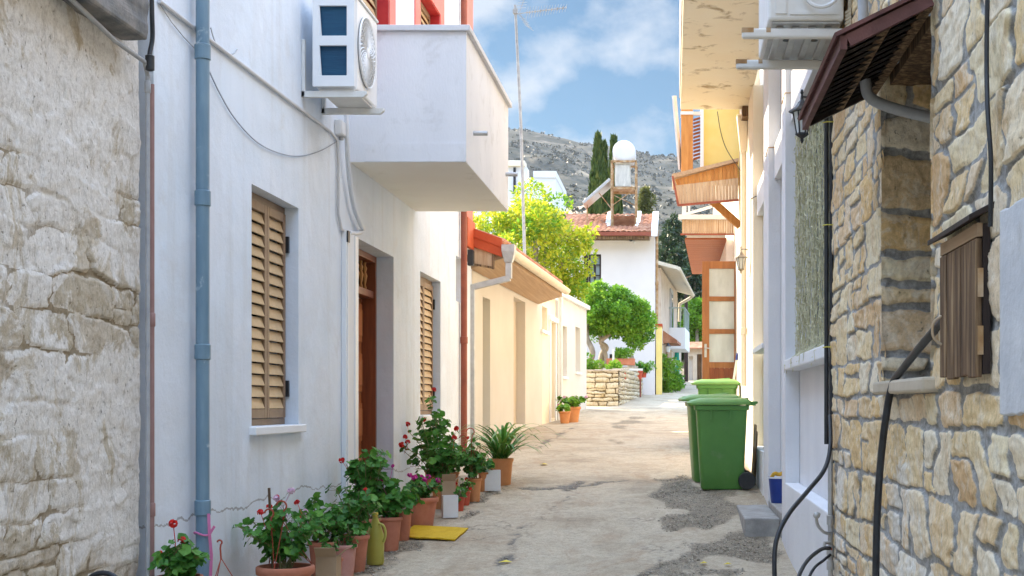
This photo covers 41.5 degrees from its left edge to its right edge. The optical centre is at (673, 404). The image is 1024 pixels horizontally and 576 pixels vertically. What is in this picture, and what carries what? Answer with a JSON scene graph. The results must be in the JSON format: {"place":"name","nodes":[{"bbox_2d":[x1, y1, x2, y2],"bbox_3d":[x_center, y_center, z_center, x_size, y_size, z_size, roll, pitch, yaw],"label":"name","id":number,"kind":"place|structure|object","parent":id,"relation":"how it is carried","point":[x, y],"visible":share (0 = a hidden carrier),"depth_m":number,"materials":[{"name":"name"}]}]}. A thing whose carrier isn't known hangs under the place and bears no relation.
{"place":"outdoors","nodes":[
{"label":"outdoors","id":0,"kind":"place"},
{"bbox_2d":[311,378,796,575],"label":"road","id":1,"kind":"structure","parent":0,"point":[642,442],"depth_m":13.53,"materials":[{"name":"concrete"}]},
{"bbox_2d":[147,519,209,575],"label":"potted plant","id":2,"kind":"object","parent":1,"relation":"on","point":[183,558],"visible":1,"depth_m":7.49,"materials":[{"name":"green plant"}]},
{"bbox_2d":[232,488,330,575],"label":"potted plant","id":3,"kind":"object","parent":1,"relation":"on","point":[275,537],"visible":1,"depth_m":9.07,"materials":[{"name":"green plant"}]},
{"bbox_2d":[299,492,361,575],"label":"potted plant","id":4,"kind":"object","parent":1,"relation":"on","point":[334,518],"visible":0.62,"depth_m":10.46,"materials":[{"name":"green plant"}]},
{"bbox_2d":[314,548,347,575],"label":"flower pot","id":5,"kind":"object","parent":1,"relation":"on","point":[328,561],"visible":1,"depth_m":9.68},
{"bbox_2d":[326,519,367,575],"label":"potted plant","id":6,"kind":"object","parent":1,"relation":"on","point":[348,556],"visible":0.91,"depth_m":10.50,"materials":[{"name":"green plant"}]},
{"bbox_2d":[323,483,382,572],"bbox_3d":[-2.587,1.000,10.874,0.497,0.728,0.462,0,0,-35],"label":"potted plant","id":7,"kind":"object","parent":1,"relation":"on","point":[355,507],"visible":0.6,"depth_m":10.81,"materials":[{"name":"green plant"}]},
{"bbox_2d":[338,446,394,533],"bbox_3d":[-2.695,0.839,11.709,0.460,0.942,0.485,0,0,0],"label":"potted plant","id":8,"kind":"object","parent":1,"relation":"on","point":[369,477],"visible":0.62,"depth_m":11.66,"materials":[{"name":"green plant"}]},
{"bbox_2d":[367,512,386,564],"bbox_3d":[-2.476,1.123,11.150,0.179,0.436,0.111,0,0,0],"label":"plastic jug","id":9,"kind":"object","parent":1,"relation":"on","point":[375,547],"visible":0.92,"depth_m":11.11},
{"bbox_2d":[375,478,415,550],"bbox_3d":[-2.510,0.977,11.867,0.446,0.644,0.408,0,0,0],"label":"potted plant","id":10,"kind":"object","parent":1,"relation":"on","point":[392,501],"visible":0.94,"depth_m":11.77,"materials":[{"name":"green plant"}]},
{"bbox_2d":[399,488,424,540],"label":"potted plant","id":11,"kind":"object","parent":1,"relation":"on","point":[405,528],"visible":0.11,"depth_m":12.26,"materials":[{"name":"green plant"}]},
{"bbox_2d":[402,473,442,526],"bbox_3d":[-2.453,0.923,12.953,0.366,0.520,0.448,0,0,26],"label":"potted plant","id":12,"kind":"object","parent":1,"relation":"on","point":[423,514],"visible":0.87,"depth_m":12.89,"materials":[{"name":"green plant"}]},
{"bbox_2d":[415,387,451,492],"bbox_3d":[-2.708,0.403,15.087,0.373,1.192,0.325,0,0,19],"label":"potted plant","id":13,"kind":"object","parent":1,"relation":"on","point":[442,421],"visible":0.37,"depth_m":15.05,"materials":[{"name":"green plant"}]},
{"bbox_2d":[399,414,468,508],"bbox_3d":[-2.476,0.597,13.917,0.716,0.992,0.660,0,0,0],"label":"potted plant","id":14,"kind":"object","parent":1,"relation":"on","point":[437,462],"visible":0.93,"depth_m":13.83,"materials":[{"name":"green plant"}]},
{"bbox_2d":[409,525,467,540],"bbox_3d":[-2.247,1.206,12.524,0.646,0.081,0.534,0,0,13],"label":"doormat","id":15,"kind":"object","parent":1,"relation":"on","point":[436,532],"visible":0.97,"depth_m":12.51,"materials":[{"name":"fabric"}]},
{"bbox_2d":[441,495,457,517],"bbox_3d":[-2.240,1.024,13.380,0.150,0.220,0.120,0,0,-18],"label":"carton","id":16,"kind":"object","parent":1,"relation":"on","point":[449,506],"visible":1,"depth_m":13.32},
{"bbox_2d":[441,474,460,494],"bbox_3d":[-2.285,0.908,13.733,0.198,0.382,0.170,0,0,-15],"label":"cardboard box","id":17,"kind":"object","parent":1,"relation":"on","point":[448,483],"visible":0.42,"depth_m":13.69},
{"bbox_2d":[453,486,471,510],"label":"potted plant","id":18,"kind":"object","parent":1,"relation":"on","point":[461,493],"visible":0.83,"depth_m":13.73,"materials":[{"name":"green plant"}]},
{"bbox_2d":[456,477,475,505],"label":"potted plant","id":19,"kind":"object","parent":1,"relation":"on","point":[467,499],"visible":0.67,"depth_m":14.12,"materials":[{"name":"green plant"}]},
{"bbox_2d":[458,428,493,501],"bbox_3d":[-2.139,0.650,14.424,0.420,0.800,0.475,0,0,-21],"label":"potted plant","id":20,"kind":"object","parent":1,"relation":"on","point":[473,459],"visible":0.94,"depth_m":14.35,"materials":[{"name":"green plant"}]},
{"bbox_2d":[478,460,494,491],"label":"potted plant","id":21,"kind":"object","parent":1,"relation":"on","point":[489,464],"visible":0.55,"depth_m":15.13,"materials":[{"name":"green plant"}]},
{"bbox_2d":[485,470,500,490],"bbox_3d":[-2.060,0.867,15.200,0.180,0.235,0.120,0,0,-12],"label":"carton","id":22,"kind":"object","parent":1,"relation":"on","point":[493,480],"visible":1,"depth_m":15.14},
{"bbox_2d":[451,422,567,485],"bbox_3d":[-2.101,0.583,15.787,1.509,0.750,1.534,0,0,-19],"label":"potted plant","id":23,"kind":"object","parent":1,"relation":"on","point":[499,442],"visible":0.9,"depth_m":15.65,"materials":[{"name":"green plant"}]},
{"bbox_2d":[556,403,570,423],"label":"potted plant","id":24,"kind":"object","parent":1,"relation":"on","point":[565,416],"visible":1,"depth_m":28.24,"materials":[{"name":"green plant"}]},
{"bbox_2d":[555,395,587,421],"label":"potted plant","id":25,"kind":"object","parent":1,"relation":"on","point":[573,402],"visible":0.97,"depth_m":28.85,"materials":[{"name":"green plant"}]},
{"bbox_2d":[356,444,794,575],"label":"gravel","id":26,"kind":"structure","parent":1,"relation":"on","point":[676,485],"depth_m":12.59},
{"bbox_2d":[678,295,701,341],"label":"leafy tree","id":27,"kind":"object","parent":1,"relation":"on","point":[695,319],"visible":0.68,"depth_m":69.85,"materials":[{"name":"green plant"}]},
{"bbox_2d":[678,393,747,481],"bbox_3d":[0.480,0.394,16.150,0.811,1.065,0.610,0,0,-4],"label":"wheelie bin","id":28,"kind":"object","parent":1,"relation":"on","point":[693,441],"visible":0.27,"depth_m":15.91,"materials":[{"name":"green plastic"}]},
{"bbox_2d":[691,378,740,394],"bbox_3d":[0.680,0.133,20.350,0.811,1.065,0.610,0,0,3],"label":"wheelie bin","id":29,"kind":"object","parent":1,"relation":"on","point":[717,386],"visible":0.32,"depth_m":20.07,"materials":[{"name":"green plastic"}]},
{"bbox_2d":[687,396,757,489],"bbox_3d":[0.560,0.438,15.420,0.811,1.065,0.610,0,0,0],"label":"wheelie bin","id":30,"kind":"object","parent":1,"relation":"on","point":[721,422],"visible":1,"depth_m":15.17,"materials":[{"name":"green plastic"}]},
{"bbox_2d":[751,424,756,474],"bbox_3d":[0.948,0.605,15.650,0.020,0.739,0.275,0,0,15],"label":"plank","id":31,"kind":"object","parent":1,"relation":"on","point":[754,448],"visible":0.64,"depth_m":15.64,"materials":[{"name":"brown wood"}]},
{"bbox_2d":[736,505,779,536],"bbox_3d":[0.830,1.199,13.335,0.330,0.274,1.830,0,0,0],"label":"concrete step","id":32,"kind":"object","parent":1,"relation":"on","point":[760,520],"visible":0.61,"depth_m":12.42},
{"bbox_2d":[473,0,699,159],"label":"sky","id":33,"kind":"structure","parent":0,"point":[608,67],"materials":[{"name":"blue"}]},
{"bbox_2d":[508,129,712,244],"bbox_3d":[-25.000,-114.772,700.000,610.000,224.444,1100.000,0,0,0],"label":"hill","id":34,"kind":"structure","parent":0,"point":[581,181],"depth_m":701.07,"materials":[{"name":"stone"}]},
{"bbox_2d":[508,127,712,253],"bbox_3d":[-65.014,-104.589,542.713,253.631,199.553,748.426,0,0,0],"label":"hill scrub","id":35,"kind":"object","parent":34,"relation":"on","point":[573,185],"visible":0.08,"depth_m":714.30,"materials":[{"name":"green plant"}]},
{"bbox_3d":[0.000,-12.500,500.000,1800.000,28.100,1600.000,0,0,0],"label":"ground","id":36,"kind":"structure","parent":0,"visible":0},
{"bbox_2d":[0,0,148,575],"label":"stone house","id":37,"kind":"structure","parent":36,"relation":"on","point":[70,287],"depth_m":6.64,"materials":[{"name":"stone"}]},
{"bbox_2d":[69,0,150,575],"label":"conduit","id":38,"kind":"object","parent":37,"relation":"attached to","point":[108,34],"visible":1,"depth_m":7.42,"materials":[{"name":"metal"}]},
{"bbox_2d":[145,0,154,71],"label":"cable","id":39,"kind":"object","parent":37,"relation":"attached to","point":[150,61],"visible":1,"depth_m":7.43,"materials":[{"name":"black rubber"}]},
{"bbox_2d":[136,0,517,575],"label":"white house","id":40,"kind":"structure","parent":36,"relation":"on","point":[429,155],"depth_m":10.68,"materials":[{"name":"paint"}]},
{"bbox_2d":[150,84,154,575],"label":"conduit","id":41,"kind":"object","parent":40,"relation":"attached to","point":[152,326],"visible":0.73,"depth_m":7.57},
{"bbox_2d":[194,0,210,575],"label":"downpipe","id":42,"kind":"object","parent":40,"relation":"attached to","point":[202,204],"visible":0.98,"depth_m":8.28,"materials":[{"name":"blue plastic"}]},
{"bbox_2d":[193,514,214,575],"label":"ribbon","id":43,"kind":"object","parent":42,"relation":"attached to","point":[210,530],"visible":0.98,"depth_m":8.27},
{"bbox_2d":[157,0,346,231],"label":"conduit","id":44,"kind":"object","parent":40,"relation":"attached to","point":[212,41],"visible":0.91,"depth_m":10.04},
{"bbox_2d":[210,72,335,156],"bbox_3d":[-2.988,-2.103,10.208,0.008,0.454,3.227,0,0,0],"label":"cable","id":45,"kind":"object","parent":40,"relation":"attached to","point":[249,135],"visible":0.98,"depth_m":9.39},
{"bbox_2d":[249,192,306,435],"bbox_3d":[-3.117,-0.673,10.090,0.335,1.790,1.300,0,0,0],"label":"window","id":46,"kind":"structure","parent":40,"relation":"in","point":[266,410],"depth_m":10.21,"materials":[{"name":"brown wood"}]},
{"bbox_2d":[335,119,345,140],"bbox_3d":[-2.966,-2.445,11.920,0.065,0.161,0.220,0,0,0],"label":"junction box","id":47,"kind":"object","parent":40,"relation":"attached to","point":[340,128],"visible":1,"depth_m":11.82,"materials":[{"name":"white plastic"}]},
{"bbox_2d":[301,0,384,114],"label":"air conditioner","id":48,"kind":"object","parent":40,"relation":"attached to","point":[345,57],"visible":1,"depth_m":10.76,"materials":[{"name":"white plastic"}]},
{"bbox_2d":[342,231,358,533],"bbox_3d":[-2.969,-0.140,12.279,0.061,2.863,0.442,0,0,0],"label":"cable trunking","id":49,"kind":"object","parent":40,"relation":"attached to","point":[350,346],"visible":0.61,"depth_m":12.21,"materials":[{"name":"white paint"}]},
{"bbox_2d":[344,115,365,235],"bbox_3d":[-2.951,-2.131,12.328,0.085,1.162,0.770,0,0,0],"label":"drain hose","id":50,"kind":"object","parent":40,"relation":"attached to","point":[350,189],"visible":0.89,"depth_m":12.14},
{"bbox_2d":[359,249,376,472],"bbox_3d":[-3.275,-0.248,13.445,0.190,2.660,1.726,0,0,0],"label":"entrance door","id":51,"kind":"structure","parent":40,"relation":"in","point":[367,262],"depth_m":14.25,"materials":[{"name":"red wood"}]},
{"bbox_2d":[363,0,395,24],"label":"balcony door","id":52,"kind":"structure","parent":40,"relation":"in","point":[384,11],"depth_m":14.04,"materials":[{"name":"paint"}]},
{"bbox_2d":[414,0,444,24],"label":"upper window","id":53,"kind":"structure","parent":40,"relation":"in","point":[426,12],"depth_m":16.85,"materials":[{"name":"paint"}]},
{"bbox_2d":[419,276,444,419],"bbox_3d":[-3.117,-0.693,16.515,0.335,1.770,1.490,0,0,0],"label":"window","id":54,"kind":"structure","parent":40,"relation":"in","point":[425,284],"depth_m":16.75,"materials":[{"name":"brown wood"}]},
{"bbox_2d":[460,0,467,451],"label":"downpipe","id":55,"kind":"object","parent":40,"relation":"attached to","point":[463,340],"visible":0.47,"depth_m":18.71,"materials":[{"name":"metal"}]},
{"bbox_2d":[473,160,565,242],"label":"block house","id":56,"kind":"structure","parent":36,"relation":"on","point":[547,178],"depth_m":73.92,"materials":[{"name":"white paint"}]},
{"bbox_2d":[470,228,570,450],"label":"cream shed","id":57,"kind":"structure","parent":36,"relation":"on","point":[513,287],"depth_m":22.42,"materials":[{"name":"paint"}]},
{"bbox_2d":[514,302,515,423],"bbox_3d":[-3.024,-0.779,24.592,0.050,2.302,1.378,0,0,2],"label":"doorway","id":58,"kind":"structure","parent":57,"relation":"in","point":[514,302],"depth_m":25.06,"materials":[{"name":"beige paint"}]},
{"bbox_2d":[513,0,566,253],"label":"antenna","id":59,"kind":"object","parent":57,"relation":"on","point":[515,11],"visible":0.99,"depth_m":29.97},
{"bbox_2d":[473,177,599,304],"bbox_3d":[-3.967,-3.178,36.872,3.795,6.365,3.609,0,0,-17],"label":"leafy tree","id":60,"kind":"object","parent":36,"relation":"on","point":[543,227],"visible":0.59,"depth_m":36.54,"materials":[{"name":"green plant"}]},
{"bbox_2d":[540,293,589,423],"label":"white cottage","id":61,"kind":"structure","parent":36,"relation":"on","point":[563,330],"depth_m":29.89,"materials":[{"name":"paint"}]},
{"bbox_2d":[516,211,658,394],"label":"tiled house","id":62,"kind":"structure","parent":36,"relation":"on","point":[622,259],"depth_m":44.00,"materials":[{"name":"white paint"}]},
{"bbox_2d":[584,254,600,283],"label":"window","id":63,"kind":"structure","parent":62,"relation":"in","point":[596,268],"depth_m":44.08,"materials":[{"name":"grey glass"}]},
{"bbox_2d":[582,178,612,223],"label":"solar panel","id":64,"kind":"object","parent":62,"relation":"on","point":[596,194],"visible":0.94,"depth_m":45.19,"materials":[{"name":"glass"}]},
{"bbox_2d":[611,160,637,225],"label":"tank stand","id":65,"kind":"object","parent":62,"relation":"on","point":[624,190],"visible":0.91,"depth_m":45.04,"materials":[{"name":"metal"}]},
{"bbox_2d":[614,163,630,186],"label":"cold water tank","id":66,"kind":"object","parent":65,"relation":"on","point":[622,174],"visible":0.94,"depth_m":45.10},
{"bbox_2d":[613,140,635,165],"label":"hot water cylinder","id":67,"kind":"object","parent":65,"relation":"on","point":[623,149],"visible":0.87,"depth_m":45.07,"materials":[{"name":"metal"}]},
{"bbox_2d":[655,234,658,322],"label":"downpipe","id":68,"kind":"object","parent":62,"relation":"attached to","point":[656,274],"visible":0.88,"depth_m":44.06,"materials":[{"name":"metal"}]},
{"bbox_2d":[587,130,608,214],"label":"cypress tree","id":69,"kind":"object","parent":36,"relation":"on","point":[597,175],"visible":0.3,"depth_m":61.76,"materials":[{"name":"green plant"}]},
{"bbox_2d":[602,138,610,209],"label":"cypress tree","id":70,"kind":"object","parent":36,"relation":"on","point":[605,151],"visible":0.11,"depth_m":62.50,"materials":[{"name":"green plant"}]},
{"bbox_2d":[587,366,642,405],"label":"dry stone wall","id":71,"kind":"structure","parent":36,"relation":"on","point":[610,387],"depth_m":35.60,"materials":[{"name":"stone"}]},
{"bbox_2d":[587,352,607,369],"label":"potted plant","id":72,"kind":"object","parent":71,"relation":"on","point":[593,366],"visible":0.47,"depth_m":36.18,"materials":[{"name":"green plant"}]},
{"bbox_2d":[606,347,634,364],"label":"potted plant","id":73,"kind":"object","parent":71,"relation":"on","point":[621,355],"visible":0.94,"depth_m":39.05,"materials":[{"name":"green plant"}]},
{"bbox_2d":[583,278,658,368],"bbox_3d":[-1.658,-1.959,40.005,2.476,3.647,2.294,0,0,0],"label":"clipped tree","id":74,"kind":"object","parent":71,"relation":"on","point":[616,311],"visible":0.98,"depth_m":39.66,"materials":[{"name":"green plant"}]},
{"bbox_2d":[608,132,623,215],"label":"cypress tree","id":75,"kind":"object","parent":36,"relation":"on","point":[618,205],"visible":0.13,"depth_m":63.81,"materials":[{"name":"green plant"}]},
{"bbox_2d":[638,185,658,213],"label":"young conifer","id":76,"kind":"object","parent":36,"relation":"on","point":[645,204],"visible":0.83,"depth_m":84.79,"materials":[{"name":"green plant"}]},
{"bbox_2d":[655,324,662,394],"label":"yellow pier","id":77,"kind":"structure","parent":36,"relation":"on","point":[659,360],"depth_m":44.30,"materials":[{"name":"paint"}]},
{"bbox_2d":[658,224,680,301],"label":"conifer tree","id":78,"kind":"object","parent":36,"relation":"on","point":[669,243],"visible":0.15,"depth_m":85.78,"materials":[{"name":"green plant"}]},
{"bbox_2d":[662,353,678,392],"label":"shrub","id":79,"kind":"object","parent":36,"relation":"on","point":[667,385],"visible":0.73,"depth_m":45.78,"materials":[{"name":"green plant"}]},
{"bbox_2d":[658,211,686,260],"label":"conifer tree","id":80,"kind":"object","parent":36,"relation":"on","point":[673,220],"visible":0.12,"depth_m":91.83,"materials":[{"name":"green plant"}]},
{"bbox_2d":[663,360,684,390],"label":"shrub","id":81,"kind":"object","parent":36,"relation":"on","point":[676,373],"visible":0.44,"depth_m":47.44,"materials":[{"name":"green plant"}]},
{"bbox_2d":[658,261,694,374],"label":"house","id":82,"kind":"structure","parent":36,"relation":"on","point":[672,280],"depth_m":50.43,"materials":[{"name":"white paint"}]},
{"bbox_2d":[667,245,692,360],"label":"conifer tree","id":83,"kind":"object","parent":36,"relation":"on","point":[677,256],"visible":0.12,"depth_m":79.80,"materials":[{"name":"green plant"}]},
{"bbox_2d":[684,275,691,381],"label":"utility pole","id":84,"kind":"object","parent":36,"relation":"on","point":[686,353],"visible":0.37,"depth_m":60.93,"materials":[{"name":"brown wood"}]},
{"bbox_2d":[677,263,701,352],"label":"conifer tree","id":85,"kind":"object","parent":36,"relation":"on","point":[694,280],"visible":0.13,"depth_m":77.83,"materials":[{"name":"green plant"}]},
{"bbox_2d":[688,342,701,380],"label":"stone shed","id":86,"kind":"structure","parent":36,"relation":"on","point":[695,362],"depth_m":63.17,"materials":[{"name":"white paint"}]},
{"bbox_2d":[679,0,827,575],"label":"pilastered house","id":87,"kind":"structure","parent":36,"relation":"on","point":[785,414],"depth_m":14.00,"materials":[{"name":"white paint"}]},
{"bbox_2d":[672,96,739,228],"bbox_3d":[0.516,-4.334,20.438,1.077,3.332,1.125,0,0,0],"label":"timber bay","id":88,"kind":"object","parent":87,"relation":"attached to","point":[718,168],"visible":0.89,"depth_m":20.28,"materials":[{"name":"yellow paint"}]},
{"bbox_2d":[679,205,733,273],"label":"timber balcony","id":89,"kind":"structure","parent":87,"relation":"attached to","point":[708,241],"depth_m":22.34,"materials":[{"name":"brown wood"}]},
{"bbox_2d":[702,261,735,379],"bbox_3d":[0.749,-1.089,21.671,0.551,2.474,0.103,0,0,0],"label":"glazed door","id":90,"kind":"structure","parent":87,"relation":"attached to","point":[718,319],"depth_m":21.69,"materials":[{"name":"brown wood"}]},
{"bbox_2d":[734,246,747,273],"bbox_3d":[0.916,-1.925,17.800,0.211,0.376,0.163,0,0,0],"label":"wall lantern","id":91,"kind":"object","parent":87,"relation":"attached to","point":[740,257],"depth_m":17.77,"materials":[{"name":"grey metal"}]},
{"bbox_2d":[736,114,746,152],"bbox_3d":[0.943,-3.700,18.250,0.144,0.500,0.199,0,0,0],"label":"rain hopper","id":92,"kind":"object","parent":87,"relation":"attached to","point":[742,130],"visible":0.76,"depth_m":18.18,"materials":[{"name":"beige paint"}]},
{"bbox_2d":[740,152,746,385],"bbox_3d":[0.965,-1.900,18.250,0.092,3.300,0.090,0,0,0],"label":"rain pipe","id":93,"kind":"object","parent":87,"relation":"attached to","point":[743,331],"visible":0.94,"depth_m":18.21,"materials":[{"name":"metal"}]},
{"bbox_2d":[767,476,781,502],"bbox_3d":[1.075,0.869,13.550,0.231,0.265,0.231,0,0,0],"label":"bucket","id":94,"kind":"object","parent":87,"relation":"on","point":[775,484],"visible":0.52,"depth_m":13.47,"materials":[{"name":"blue plastic"}]},
{"bbox_2d":[736,0,852,69],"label":"air conditioner","id":95,"kind":"object","parent":87,"relation":"attached to","point":[793,34],"visible":0.88,"depth_m":7.45,"materials":[{"name":"white paint"}]},
{"bbox_2d":[789,89,808,142],"bbox_3d":[0.950,-1.932,9.087,0.162,0.366,0.505,0,0,32],"label":"wall lantern","id":96,"kind":"object","parent":87,"relation":"attached to","point":[800,133],"depth_m":8.93,"materials":[{"name":"black metal"}]},
{"bbox_2d":[784,120,823,373],"bbox_3d":[1.050,-1.345,10.547,0.170,2.151,3.000,0,0,0],"label":"light curtain","id":97,"kind":"object","parent":87,"relation":"hanging from","point":[812,339],"visible":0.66,"depth_m":10.62,"materials":[{"name":"fabric"}]},
{"bbox_2d":[808,120,823,347],"bbox_3d":[1.225,-1.460,10.400,0.070,2.080,2.700,0,0,0],"label":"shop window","id":98,"kind":"structure","parent":87,"relation":"in","point":[822,196],"depth_m":11.54,"materials":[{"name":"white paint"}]},
{"bbox_2d":[830,0,1023,575],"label":"stone house","id":99,"kind":"structure","parent":36,"relation":"on","point":[905,190],"depth_m":5.22,"materials":[{"name":"beige stone"}]},
{"bbox_2d":[772,414,832,575],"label":"hose","id":100,"kind":"object","parent":99,"relation":"attached to","point":[800,499],"visible":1,"depth_m":7.61,"materials":[{"name":"black rubber"}]},
{"bbox_2d":[797,546,831,575],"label":"hose","id":101,"kind":"object","parent":99,"relation":"attached to","point":[808,559],"visible":1,"depth_m":7.83,"materials":[{"name":"black rubber"}]},
{"bbox_2d":[813,450,833,575],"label":"water pipe","id":102,"kind":"object","parent":99,"relation":"attached to","point":[829,542],"visible":0.95,"depth_m":8.21,"materials":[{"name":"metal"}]},
{"bbox_2d":[824,117,828,443],"bbox_3d":[0.963,-1.175,8.360,0.029,2.850,0.030,0,0,0],"label":"conduit","id":103,"kind":"object","parent":99,"relation":"attached to","point":[826,272],"visible":0.84,"depth_m":8.35,"materials":[{"name":"black rubber"}]},
{"bbox_2d":[829,116,833,504],"bbox_3d":[0.990,-0.562,8.343,0.027,4.077,0.028,0,0,0],"label":"conduit","id":104,"kind":"object","parent":99,"relation":"attached to","point":[831,261],"visible":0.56,"depth_m":8.33,"materials":[{"name":"black rubber"}]},
{"bbox_2d":[858,0,867,20],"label":"pipe","id":105,"kind":"object","parent":99,"relation":"attached to","point":[862,9],"depth_m":6.68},
{"bbox_2d":[797,0,933,129],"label":"awning","id":106,"kind":"object","parent":99,"relation":"attached to","point":[873,47],"depth_m":5.44,"materials":[{"name":"red paint"}]},
{"bbox_2d":[860,78,929,122],"bbox_3d":[1.019,-1.341,5.931,0.378,0.220,0.062,0,0,8],"label":"pipe","id":107,"kind":"object","parent":106,"relation":"attached to","point":[871,97],"visible":0.91,"depth_m":5.92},
{"bbox_2d":[872,319,939,575],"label":"hose","id":108,"kind":"object","parent":99,"relation":"attached to","point":[919,347],"visible":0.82,"depth_m":5.87,"materials":[{"name":"black rubber"}]},
{"bbox_2d":[927,201,994,379],"bbox_3d":[0.953,-0.358,4.460,0.093,0.546,0.680,0,0,0],"label":"window frame","id":109,"kind":"object","parent":99,"relation":"attached to","point":[964,318],"visible":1,"depth_m":4.32,"materials":[{"name":"brown wood"}]},
{"bbox_2d":[931,238,981,379],"bbox_3d":[0.937,-0.302,4.448,0.060,0.435,0.556,0,0,0],"label":"window shutter","id":110,"kind":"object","parent":109,"relation":"in","point":[960,317],"depth_m":4.40,"materials":[{"name":"brown wood"}]},
{"bbox_2d":[984,0,993,226],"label":"cable","id":111,"kind":"object","parent":99,"relation":"attached to","point":[987,113],"visible":1,"depth_m":4.02,"materials":[{"name":"black rubber"}]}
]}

